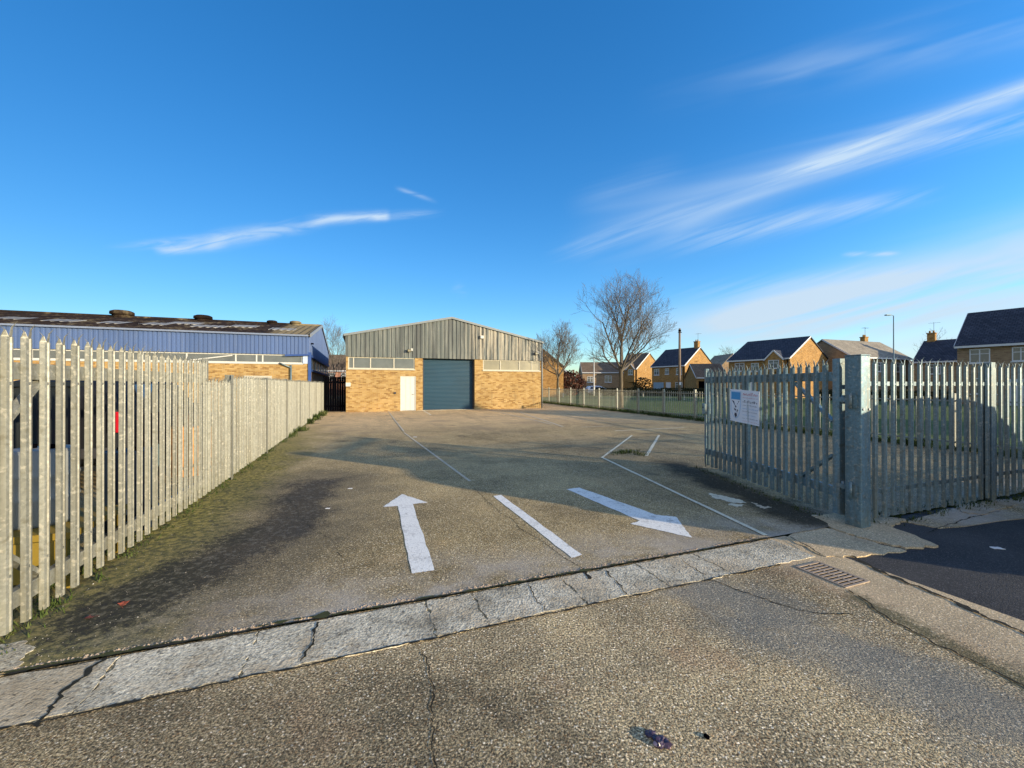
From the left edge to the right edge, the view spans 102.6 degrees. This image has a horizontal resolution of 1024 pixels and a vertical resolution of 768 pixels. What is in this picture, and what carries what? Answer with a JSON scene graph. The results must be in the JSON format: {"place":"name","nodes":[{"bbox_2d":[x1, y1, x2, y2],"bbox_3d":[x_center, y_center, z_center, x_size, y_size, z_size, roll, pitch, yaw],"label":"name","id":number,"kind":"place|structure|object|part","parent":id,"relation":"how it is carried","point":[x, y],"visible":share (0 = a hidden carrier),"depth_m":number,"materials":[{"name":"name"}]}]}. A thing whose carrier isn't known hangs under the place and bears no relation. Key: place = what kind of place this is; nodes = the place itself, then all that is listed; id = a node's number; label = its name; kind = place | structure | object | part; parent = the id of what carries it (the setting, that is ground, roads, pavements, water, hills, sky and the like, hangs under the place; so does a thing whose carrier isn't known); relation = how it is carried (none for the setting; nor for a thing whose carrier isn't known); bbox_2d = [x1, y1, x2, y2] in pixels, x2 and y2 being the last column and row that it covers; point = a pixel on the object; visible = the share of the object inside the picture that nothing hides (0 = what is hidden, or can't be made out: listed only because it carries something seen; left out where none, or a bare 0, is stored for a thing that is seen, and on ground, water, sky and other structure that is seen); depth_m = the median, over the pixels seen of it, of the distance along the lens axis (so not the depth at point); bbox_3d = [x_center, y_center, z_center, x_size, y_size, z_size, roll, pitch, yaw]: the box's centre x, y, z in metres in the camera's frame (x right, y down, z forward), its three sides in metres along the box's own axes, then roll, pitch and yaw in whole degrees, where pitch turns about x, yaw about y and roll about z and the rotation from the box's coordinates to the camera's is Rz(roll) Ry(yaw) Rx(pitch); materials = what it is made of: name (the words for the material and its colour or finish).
{"place":"outdoors","nodes":[
{"label":"outdoors","id":0,"kind":"place"},
{"bbox_2d":[13,444,80,529],"bbox_3d":[-3.950,0.833,3.448,0.458,0.650,0.458,0,0,0],"label":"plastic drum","id":1,"kind":"object","parent":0,"point":[35,487],"visible":0.29,"depth_m":3.29,"materials":[{"name":"blue plastic"}]},
{"bbox_2d":[13,381,83,448],"bbox_3d":[-5.913,0.789,3.842,1.095,1.640,3.940,0,0,-20],"label":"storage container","id":2,"kind":"object","parent":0,"point":[35,419],"visible":0.17,"depth_m":5.04,"materials":[{"name":"black metal"}]},
{"bbox_2d":[171,423,193,476],"bbox_3d":[-5.750,1.163,7.347,0.624,0.910,0.624,0,0,0],"label":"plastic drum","id":3,"kind":"object","parent":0,"point":[183,450],"visible":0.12,"depth_m":7.08,"materials":[{"name":"plastic"}]},
{"bbox_2d":[328,355,392,394],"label":"brick house","id":4,"kind":"structure","parent":0,"point":[337,373],"depth_m":62.51,"materials":[{"name":"brown brick"}]},
{"bbox_2d":[0,536,1023,767],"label":"driveway apron","id":5,"kind":"object","parent":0,"point":[971,715],"depth_m":2.10,"materials":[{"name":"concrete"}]},
{"bbox_2d":[0,537,769,675],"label":"joint dirt","id":6,"kind":"structure","parent":5,"relation":"on","point":[160,645],"depth_m":2.70,"materials":[{"name":"black soil"}]},
{"bbox_2d":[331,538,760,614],"bbox_3d":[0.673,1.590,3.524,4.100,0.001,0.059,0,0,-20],"label":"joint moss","id":7,"kind":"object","parent":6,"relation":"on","point":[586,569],"visible":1,"depth_m":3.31,"materials":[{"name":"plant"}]},
{"bbox_2d":[0,564,780,728],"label":"joint dirt","id":8,"kind":"structure","parent":5,"relation":"on","point":[127,702],"depth_m":2.37,"materials":[{"name":"brown soil"}]},
{"bbox_2d":[422,653,436,766],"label":"ground crack","id":9,"kind":"object","parent":5,"relation":"on","point":[432,712],"visible":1,"depth_m":2.01,"materials":[{"name":"black asphalt"}]},
{"bbox_2d":[0,441,1006,767],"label":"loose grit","id":10,"kind":"object","parent":5,"relation":"on","point":[470,587],"visible":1,"depth_m":2.59,"materials":[{"name":"gravel"}]},
{"bbox_2d":[645,729,672,749],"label":"litter","id":11,"kind":"object","parent":5,"relation":"on","point":[661,742],"visible":1,"depth_m":1.83,"materials":[{"name":"purple plastic"}]},
{"bbox_2d":[714,580,852,614],"bbox_3d":[1.948,1.603,3.068,0.942,0.001,0.180,0,0,35],"label":"ground crack","id":12,"kind":"object","parent":5,"relation":"on","point":[789,606],"visible":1,"depth_m":2.93,"materials":[{"name":"black asphalt"}]},
{"bbox_2d":[795,561,869,587],"bbox_3d":[2.697,1.604,3.466,0.300,0.008,0.400,0,0,-20],"label":"drain grate","id":13,"kind":"object","parent":5,"relation":"on","point":[839,577],"visible":1,"depth_m":3.45,"materials":[{"name":"metal"}]},
{"bbox_2d":[849,590,1023,685],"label":"ground crack","id":14,"kind":"object","parent":5,"relation":"on","point":[934,643],"visible":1,"depth_m":2.55,"materials":[{"name":"black asphalt"}]},
{"bbox_2d":[852,556,1023,632],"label":"ground crack","id":15,"kind":"object","parent":5,"relation":"on","point":[956,602],"visible":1,"depth_m":3.10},
{"bbox_2d":[0,395,1023,673],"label":"yard ground","id":16,"kind":"structure","parent":0,"point":[342,481],"depth_m":4.95,"materials":[{"name":"grey asphalt"}]},
{"bbox_2d":[0,640,34,676],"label":"concrete pad","id":17,"kind":"object","parent":16,"relation":"on","point":[10,659],"visible":0.84,"depth_m":2.41,"materials":[{"name":"grey concrete"}]},
{"bbox_2d":[13,504,127,587],"bbox_3d":[-3.945,1.383,3.433,0.800,0.450,0.830,0,0,-20],"label":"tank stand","id":18,"kind":"object","parent":16,"relation":"on","point":[35,550],"visible":0.28,"depth_m":3.17,"materials":[{"name":"yellow paint"}]},
{"bbox_2d":[16,380,193,472],"bbox_3d":[-7.579,0.739,8.050,2.060,1.761,4.535,0,0,-22],"label":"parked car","id":19,"kind":"object","parent":16,"relation":"on","point":[105,419],"visible":0.11,"depth_m":6.34,"materials":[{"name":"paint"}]},
{"bbox_3d":[-6.335,0.246,7.138,0.192,0.511,0.900,0,0,-22],"label":"side window","id":20,"kind":"part","parent":19,"relation":"part of","materials":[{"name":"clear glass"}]},
{"bbox_3d":[-6.701,0.247,8.052,0.186,0.512,0.930,0,0,-22],"label":"side window","id":21,"kind":"part","parent":19,"relation":"part of","materials":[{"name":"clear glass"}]},
{"bbox_3d":[-7.009,0.274,8.807,0.192,0.514,0.600,0,0,-22],"label":"side window","id":22,"kind":"part","parent":19,"relation":"part of","materials":[{"name":"glass"}]},
{"bbox_2d":[117,600,129,607],"bbox_3d":[-2.797,1.584,2.962,0.095,0.014,0.059,0,0,26],"label":"fallen leaf","id":23,"kind":"object","parent":16,"relation":"on","point":[123,603],"visible":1,"depth_m":2.96,"materials":[{"name":"red plant"}]},
{"bbox_2d":[104,447,151,534],"bbox_3d":[-4.250,1.156,4.547,0.499,0.910,0.499,0,0,0],"label":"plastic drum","id":24,"kind":"object","parent":16,"relation":"on","point":[116,480],"visible":0.16,"depth_m":4.36,"materials":[{"name":"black plastic"}]},
{"bbox_2d":[0,310,329,411],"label":"blue warehouse","id":25,"kind":"structure","parent":16,"relation":"on","point":[293,350],"depth_m":22.73,"materials":[{"name":"metal"}]},
{"bbox_2d":[13,348,302,364],"bbox_3d":[-26.142,-1.429,18.805,29.740,0.569,0.172,0,0,-20],"label":"window","id":26,"kind":"structure","parent":25,"relation":"in","point":[236,358],"depth_m":22.37,"materials":[{"name":"grey glass"}]},
{"bbox_2d":[244,376,271,379],"bbox_3d":[-14.311,0.596,23.110,1.370,2.120,0.050,0,0,-20],"label":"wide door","id":27,"kind":"structure","parent":25,"relation":"in","point":[246,376],"depth_m":23.13,"materials":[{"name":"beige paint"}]},
{"bbox_2d":[311,358,327,373],"bbox_3d":[-14.613,-1.254,31.144,0.103,0.859,14.730,0,0,-20],"label":"window","id":28,"kind":"structure","parent":25,"relation":"in","point":[315,365],"depth_m":30.12,"materials":[{"name":"glass"}]},
{"bbox_2d":[0,611,329,672],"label":"joint moss","id":29,"kind":"object","parent":16,"relation":"on","point":[324,614],"visible":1,"depth_m":2.46,"materials":[{"name":"plant"}]},
{"bbox_2d":[202,374,323,493],"bbox_3d":[-7.864,0.723,15.357,0.122,1.810,20.600,0,0,-20],"label":"palisade fence","id":30,"kind":"object","parent":16,"relation":"on","point":[272,412],"visible":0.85,"depth_m":8.10,"materials":[{"name":"wood"}]},
{"bbox_2d":[0,322,207,635],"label":"palisade gate","id":31,"kind":"structure","parent":30,"relation":"attached to","point":[34,379],"depth_m":3.28,"materials":[{"name":"metal"}]},
{"bbox_2d":[323,376,345,410],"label":"yard side gate","id":32,"kind":"structure","parent":16,"relation":"on","point":[335,393],"depth_m":24.17,"materials":[{"name":"black metal"}]},
{"bbox_2d":[2,537,760,672],"bbox_3d":[-1.126,1.593,2.910,7.912,0.014,0.084,0,0,-20],"label":"kerb lip","id":33,"kind":"object","parent":16,"relation":"on","point":[394,601],"visible":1,"depth_m":2.97,"materials":[{"name":"grey concrete"}]},
{"bbox_2d":[383,494,433,572],"bbox_3d":[-1.236,1.596,4.699,0.576,0.001,2.622,0,0,-13],"label":"painted arrow","id":34,"kind":"object","parent":16,"relation":"on","point":[419,558],"visible":1,"depth_m":4.32,"materials":[{"name":"white paint"}]},
{"bbox_2d":[404,432,470,480],"bbox_3d":[-2.147,1.607,10.210,0.055,0.001,7.497,0,0,-23],"label":"painted line","id":35,"kind":"object","parent":16,"relation":"on","point":[459,473],"visible":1,"depth_m":8.48,"materials":[{"name":"paint"}]},
{"bbox_2d":[343,317,543,411],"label":"brick warehouse","id":36,"kind":"structure","parent":16,"relation":"on","point":[450,363],"depth_m":26.09,"materials":[{"name":"brick"}]},
{"bbox_2d":[348,357,414,369],"bbox_3d":[-7.827,-1.229,24.737,3.879,0.759,0.170,0,0,-20],"label":"window","id":37,"kind":"structure","parent":36,"relation":"in","point":[354,363],"depth_m":24.72,"materials":[{"name":"grey glass"}]},
{"bbox_2d":[400,376,415,410],"bbox_3d":[-6.406,0.603,25.277,0.928,2.158,0.130,0,0,-20],"label":"side door","id":38,"kind":"structure","parent":36,"relation":"in","point":[407,383],"depth_m":25.26,"materials":[{"name":"white paint"}]},
{"bbox_2d":[424,359,471,409],"bbox_3d":[-4.103,0.034,26.397,3.379,3.260,0.080,0,0,-20],"label":"roller door","id":39,"kind":"structure","parent":36,"relation":"in","point":[447,382],"depth_m":26.39,"materials":[{"name":"teal paint"}]},
{"bbox_2d":[483,360,540,371],"bbox_3d":[0.011,-1.222,27.621,4.154,0.759,0.170,0,0,-20],"label":"window","id":40,"kind":"structure","parent":36,"relation":"in","point":[488,365],"depth_m":27.64,"materials":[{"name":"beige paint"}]},
{"bbox_2d":[0,400,1023,654],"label":"grass tufts","id":41,"kind":"object","parent":16,"relation":"on","point":[316,416],"visible":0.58,"depth_m":6.46,"materials":[{"name":"green plant"}]},
{"bbox_2d":[477,491,583,568],"bbox_3d":[-0.073,1.597,5.044,0.114,0.001,3.379,0,0,-23],"label":"ground crack","id":42,"kind":"object","parent":16,"relation":"on","point":[534,536],"visible":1,"depth_m":4.26,"materials":[{"name":"grey asphalt"}]},
{"bbox_2d":[494,495,581,557],"bbox_3d":[0.195,1.596,4.838,0.134,0.001,2.274,0,0,-21],"label":"painted dash","id":43,"kind":"object","parent":16,"relation":"on","point":[558,542],"visible":1,"depth_m":4.50,"materials":[{"name":"white paint"}]},
{"bbox_2d":[520,412,563,426],"bbox_3d":[1.204,1.631,19.732,0.098,0.001,8.378,0,0,-10],"label":"painted line","id":44,"kind":"object","parent":16,"relation":"on","point":[541,419],"visible":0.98,"depth_m":18.81,"materials":[{"name":"paint"}]},
{"bbox_2d":[602,435,632,456],"bbox_3d":[2.872,1.609,10.927,0.062,0.001,4.367,0,0,25],"label":"painted line","id":45,"kind":"object","parent":16,"relation":"on","point":[616,446],"visible":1,"depth_m":10.55,"materials":[{"name":"paint"}]},
{"bbox_2d":[568,488,690,536],"bbox_3d":[1.363,1.597,5.258,0.651,0.001,2.231,0,0,-34],"label":"painted arrow","id":46,"kind":"object","parent":16,"relation":"on","point":[671,524],"visible":1,"depth_m":4.94,"materials":[{"name":"white paint"}]},
{"bbox_2d":[645,435,659,455],"bbox_3d":[3.829,1.609,11.065,0.080,0.001,4.137,0,0,23],"label":"painted line","id":47,"kind":"object","parent":16,"relation":"on","point":[652,445],"visible":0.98,"depth_m":10.72,"materials":[{"name":"paint"}]},
{"bbox_2d":[601,457,766,534],"bbox_3d":[2.320,1.596,6.628,0.062,0.001,4.694,0,0,-9],"label":"painted line","id":48,"kind":"object","parent":16,"relation":"on","point":[743,524],"visible":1,"depth_m":5.51,"materials":[{"name":"paint"}]},
{"bbox_2d":[709,493,745,502],"bbox_3d":[2.971,1.599,5.735,0.254,0.001,0.570,0,0,-34],"label":"worn paint patch","id":49,"kind":"object","parent":16,"relation":"on","point":[726,498],"visible":1,"depth_m":5.72,"materials":[{"name":"white paint"}]},
{"bbox_2d":[751,502,770,508],"bbox_3d":[3.239,1.598,5.393,0.186,0.001,0.268,0,0,-30],"label":"worn paint patch","id":50,"kind":"object","parent":16,"relation":"on","point":[760,506],"visible":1,"depth_m":5.35,"materials":[{"name":"white paint"}]},
{"bbox_2d":[0,0,1023,372],"label":"sky","id":51,"kind":"structure","parent":0,"point":[817,169],"materials":[{"name":"blue"}]},
{"bbox_2d":[3,393,1023,675],"bbox_3d":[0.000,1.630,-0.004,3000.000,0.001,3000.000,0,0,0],"label":"field","id":52,"kind":"structure","parent":0,"point":[687,405],"depth_m":21.91,"materials":[{"name":"green plant"}]},
{"bbox_2d":[321,313,348,380],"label":"bare tree","id":53,"kind":"object","parent":52,"relation":"on","point":[332,357],"visible":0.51,"depth_m":47.09,"materials":[{"name":"brown plant"}]},
{"bbox_2d":[0,539,815,726],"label":"kerb strip","id":54,"kind":"object","parent":52,"relation":"on","point":[27,697],"visible":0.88,"depth_m":2.60,"materials":[{"name":"concrete"}]},
{"bbox_2d":[33,656,107,726],"bbox_3d":[-2.319,1.597,2.150,0.073,0.001,0.526,0,0,-17],"label":"ground crack","id":55,"kind":"object","parent":54,"relation":"on","point":[87,671],"visible":1,"depth_m":2.15,"materials":[{"name":"black concrete"}]},
{"bbox_2d":[300,622,318,659],"bbox_3d":[-1.252,1.598,2.568,0.050,0.001,0.408,0,0,-14],"label":"ground crack","id":56,"kind":"object","parent":54,"relation":"on","point":[314,631],"visible":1,"depth_m":2.54,"materials":[{"name":"black concrete"}]},
{"bbox_2d":[536,320,584,394],"bbox_3d":[4.190,-1.983,36.096,4.855,7.565,4.591,0,0,0],"label":"bare tree","id":57,"kind":"object","parent":52,"relation":"on","point":[561,343],"visible":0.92,"depth_m":35.73,"materials":[{"name":"brown plant"}]},
{"bbox_2d":[563,369,577,393],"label":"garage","id":58,"kind":"structure","parent":52,"relation":"on","point":[564,371],"depth_m":72.34,"materials":[{"name":"brown brick"}]},
{"bbox_2d":[563,370,582,395],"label":"beech hedge","id":59,"kind":"object","parent":52,"relation":"on","point":[567,376],"visible":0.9,"depth_m":61.62,"materials":[{"name":"brown plant"}]},
{"bbox_2d":[576,373,585,393],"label":"beech hedge","id":60,"kind":"object","parent":52,"relation":"on","point":[584,383],"visible":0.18,"depth_m":74.83,"materials":[{"name":"brown plant"}]},
{"bbox_2d":[590,357,594,395],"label":"street lamp","id":61,"kind":"object","parent":52,"relation":"on","point":[593,380],"visible":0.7,"depth_m":61.44,"materials":[{"name":"grey metal"}]},
{"bbox_2d":[585,386,603,392],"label":"parked car","id":62,"kind":"object","parent":52,"relation":"on","point":[589,387],"visible":0.18,"depth_m":65.95,"materials":[{"name":"white paint"}]},
{"bbox_2d":[572,268,677,407],"bbox_3d":[7.763,-3.192,28.217,7.284,9.954,7.541,0,0,0],"label":"bare tree","id":63,"kind":"object","parent":52,"relation":"on","point":[621,331],"visible":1,"depth_m":27.61,"materials":[{"name":"brown plant"}]},
{"bbox_2d":[632,377,651,388],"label":"dark shrub","id":64,"kind":"object","parent":52,"relation":"on","point":[641,384],"visible":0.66,"depth_m":75.88,"materials":[{"name":"brown plant"}]},
{"bbox_2d":[595,387,731,396],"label":"hedge","id":65,"kind":"object","parent":52,"relation":"on","point":[683,390],"visible":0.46,"depth_m":60.23,"materials":[{"name":"green plant"}]},
{"bbox_2d":[678,328,681,399],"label":"telegraph pole","id":66,"kind":"object","parent":52,"relation":"on","point":[679,363],"visible":0.9,"depth_m":43.71,"materials":[{"name":"brown wood"}]},
{"bbox_2d":[727,336,827,397],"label":"brick house","id":67,"kind":"structure","parent":52,"relation":"on","point":[795,350],"depth_m":53.02,"materials":[{"name":"brick"}]},
{"bbox_2d":[735,363,743,371],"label":"window","id":68,"kind":"structure","parent":67,"relation":"in","point":[738,365],"depth_m":55.40,"materials":[{"name":"white plastic"}]},
{"bbox_2d":[751,363,758,371],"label":"window","id":69,"kind":"structure","parent":67,"relation":"in","point":[753,364],"depth_m":53.58,"materials":[{"name":"white plastic"}]},
{"bbox_2d":[768,360,778,368],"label":"window","id":70,"kind":"structure","parent":67,"relation":"in","point":[771,362],"depth_m":51.19,"materials":[{"name":"white plastic"}]},
{"bbox_2d":[543,387,1023,451],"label":"steel railing","id":71,"kind":"object","parent":52,"relation":"on","point":[589,397],"visible":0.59,"depth_m":19.55,"materials":[{"name":"grey metal"}]},
{"bbox_2d":[819,389,955,400],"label":"hedge","id":72,"kind":"object","parent":52,"relation":"on","point":[897,393],"visible":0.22,"depth_m":41.48,"materials":[{"name":"green plant"}]},
{"bbox_2d":[884,314,893,360],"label":"street lamp","id":73,"kind":"object","parent":52,"relation":"on","point":[893,332],"visible":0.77,"depth_m":44.88,"materials":[{"name":"metal"}]},
{"bbox_2d":[543,349,562,396],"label":"brick house","id":74,"kind":"structure","parent":0,"point":[550,380],"depth_m":55.00,"materials":[{"name":"brown brick"}]},
{"bbox_2d":[579,362,623,392],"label":"brick house","id":75,"kind":"structure","parent":0,"point":[607,375],"depth_m":85.87,"materials":[{"name":"brown brick"}]},
{"bbox_2d":[587,377,592,382],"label":"window","id":76,"kind":"structure","parent":75,"relation":"in","point":[589,379],"depth_m":85.87,"materials":[{"name":"white plastic"}]},
{"bbox_2d":[604,376,611,382],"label":"window","id":77,"kind":"structure","parent":75,"relation":"in","point":[608,379],"depth_m":85.60,"materials":[{"name":"grey glass"}]},
{"bbox_2d":[618,353,655,388],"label":"brick house","id":78,"kind":"structure","parent":0,"point":[639,367],"depth_m":83.42,"materials":[{"name":"brown brick"}]},
{"bbox_2d":[650,333,712,389],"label":"brick house","id":79,"kind":"structure","parent":0,"point":[664,366],"depth_m":70.79,"materials":[{"name":"brick"}]},
{"bbox_2d":[654,369,658,375],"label":"window","id":80,"kind":"structure","parent":79,"relation":"in","point":[656,371],"depth_m":73.04,"materials":[{"name":"white plastic"}]},
{"bbox_2d":[653,382,663,388],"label":"door","id":81,"kind":"structure","parent":79,"relation":"in","point":[656,385],"depth_m":72.63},
{"bbox_2d":[666,382,670,387],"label":"window","id":82,"kind":"structure","parent":79,"relation":"in","point":[668,384],"depth_m":70.79,"materials":[{"name":"grey glass"}]},
{"bbox_2d":[684,364,726,389],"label":"house","id":83,"kind":"structure","parent":0,"point":[694,376],"depth_m":61.49,"materials":[{"name":"brown tile"}]},
{"bbox_2d":[699,381,703,387],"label":"door","id":84,"kind":"structure","parent":83,"relation":"in","point":[701,383],"depth_m":59.84,"materials":[{"name":"black metal"}]},
{"bbox_2d":[711,353,733,372],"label":"brick house","id":85,"kind":"structure","parent":0,"point":[721,360],"depth_m":89.59,"materials":[{"name":"grey"}]},
{"bbox_2d":[817,335,912,391],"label":"brick house","id":86,"kind":"structure","parent":0,"point":[833,349],"depth_m":54.85,"materials":[{"name":"brown brick"}]},
{"bbox_2d":[878,362,881,371],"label":"window","id":87,"kind":"structure","parent":86,"relation":"in","point":[879,363],"depth_m":53.87,"materials":[{"name":"white plastic"}]},
{"bbox_2d":[896,363,899,372],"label":"window","id":88,"kind":"structure","parent":86,"relation":"in","point":[897,364],"depth_m":55.19,"materials":[{"name":"white plastic"}]},
{"bbox_2d":[787,494,1023,620],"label":"pavement","id":89,"kind":"structure","parent":0,"point":[968,563],"depth_m":3.71,"materials":[{"name":"black asphalt"}]},
{"bbox_2d":[786,528,905,557],"bbox_3d":[3.242,1.614,4.162,0.873,0.020,0.841,0,0,-24],"label":"concrete pad","id":90,"kind":"object","parent":89,"relation":"on","point":[827,542],"visible":0.91,"depth_m":4.10,"materials":[{"name":"grey concrete"}]},
{"bbox_2d":[813,513,937,549],"bbox_3d":[3.982,1.605,4.614,0.946,0.020,1.225,0,0,29],"label":"concrete pad","id":91,"kind":"object","parent":89,"relation":"on","point":[883,532],"visible":0.85,"depth_m":4.40,"materials":[{"name":"grey concrete"}]},
{"bbox_2d":[844,354,870,527],"bbox_3d":[3.887,0.691,4.627,0.227,2.040,0.188,0,0,-20],"label":"gate post","id":92,"kind":"object","parent":91,"relation":"on","point":[857,450],"visible":0.88,"depth_m":4.57,"materials":[{"name":"metal"}]},
{"bbox_2d":[702,358,844,514],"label":"palisade gate","id":93,"kind":"structure","parent":92,"relation":"attached to","point":[836,377],"depth_m":5.66,"materials":[{"name":"metal"}]},
{"bbox_2d":[730,389,759,425],"bbox_3d":[3.732,0.364,6.597,0.026,0.560,0.782,0,0,-3],"label":"notice board","id":94,"kind":"object","parent":93,"relation":"attached to","point":[744,406],"visible":1,"depth_m":6.57,"materials":[{"name":"white plastic"}]},
{"bbox_2d":[870,356,1023,518],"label":"palisade fence","id":95,"kind":"object","parent":89,"relation":"on","point":[987,383],"visible":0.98,"depth_m":5.24,"materials":[{"name":"metal"}]},
{"bbox_2d":[905,497,1023,528],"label":"concrete pad","id":96,"kind":"object","parent":89,"relation":"on","point":[954,515],"visible":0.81,"depth_m":4.94,"materials":[{"name":"grey concrete"}]},
{"bbox_2d":[955,499,1017,514],"bbox_3d":[6.212,1.608,5.399,1.298,0.020,0.353,0,0,-23],"label":"concrete pad","id":97,"kind":"object","parent":96,"relation":"on","point":[1002,504],"visible":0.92,"depth_m":5.33,"materials":[{"name":"grey concrete"}]},
{"bbox_2d":[913,322,956,391],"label":"brick house","id":98,"kind":"structure","parent":0,"point":[936,350],"depth_m":51.21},
{"bbox_2d":[928,364,940,374],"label":"window","id":99,"kind":"structure","parent":98,"relation":"in","point":[931,365],"depth_m":50.49,"materials":[{"name":"white plastic"}]},
{"bbox_2d":[953,307,1023,405],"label":"brick house","id":100,"kind":"structure","parent":0,"point":[996,337],"depth_m":33.83,"materials":[{"name":"brick"}]},
{"bbox_2d":[969,348,989,363],"bbox_3d":[38.502,-2.268,33.762,0.098,1.240,1.270,0,0,-30],"label":"window","id":101,"kind":"structure","parent":100,"relation":"in","point":[980,355],"depth_m":33.77,"materials":[{"name":"white plastic"}]},
{"bbox_2d":[1010,379,1023,405],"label":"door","id":102,"kind":"structure","parent":100,"relation":"in","point":[1010,379],"depth_m":32.02,"materials":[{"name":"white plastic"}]},
{"bbox_2d":[1011,347,1023,361],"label":"window","id":103,"kind":"structure","parent":100,"relation":"in","point":[1017,352],"depth_m":32.02,"materials":[{"name":"white plastic"}]},
{"bbox_3d":[-6.400,0.826,8.598,1.200,0.140,1.000,0,0,-26],"label":"wooden pallet","id":104,"kind":"object","parent":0,"visible":0},
{"bbox_2d":[177,412,236,421],"bbox_3d":[-6.400,0.681,8.598,1.200,0.140,1.000,0,0,-24],"label":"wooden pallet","id":105,"kind":"object","parent":104,"relation":"on","point":[193,417],"visible":0.08,"depth_m":8.10,"materials":[{"name":"brown wood"}]}
]}

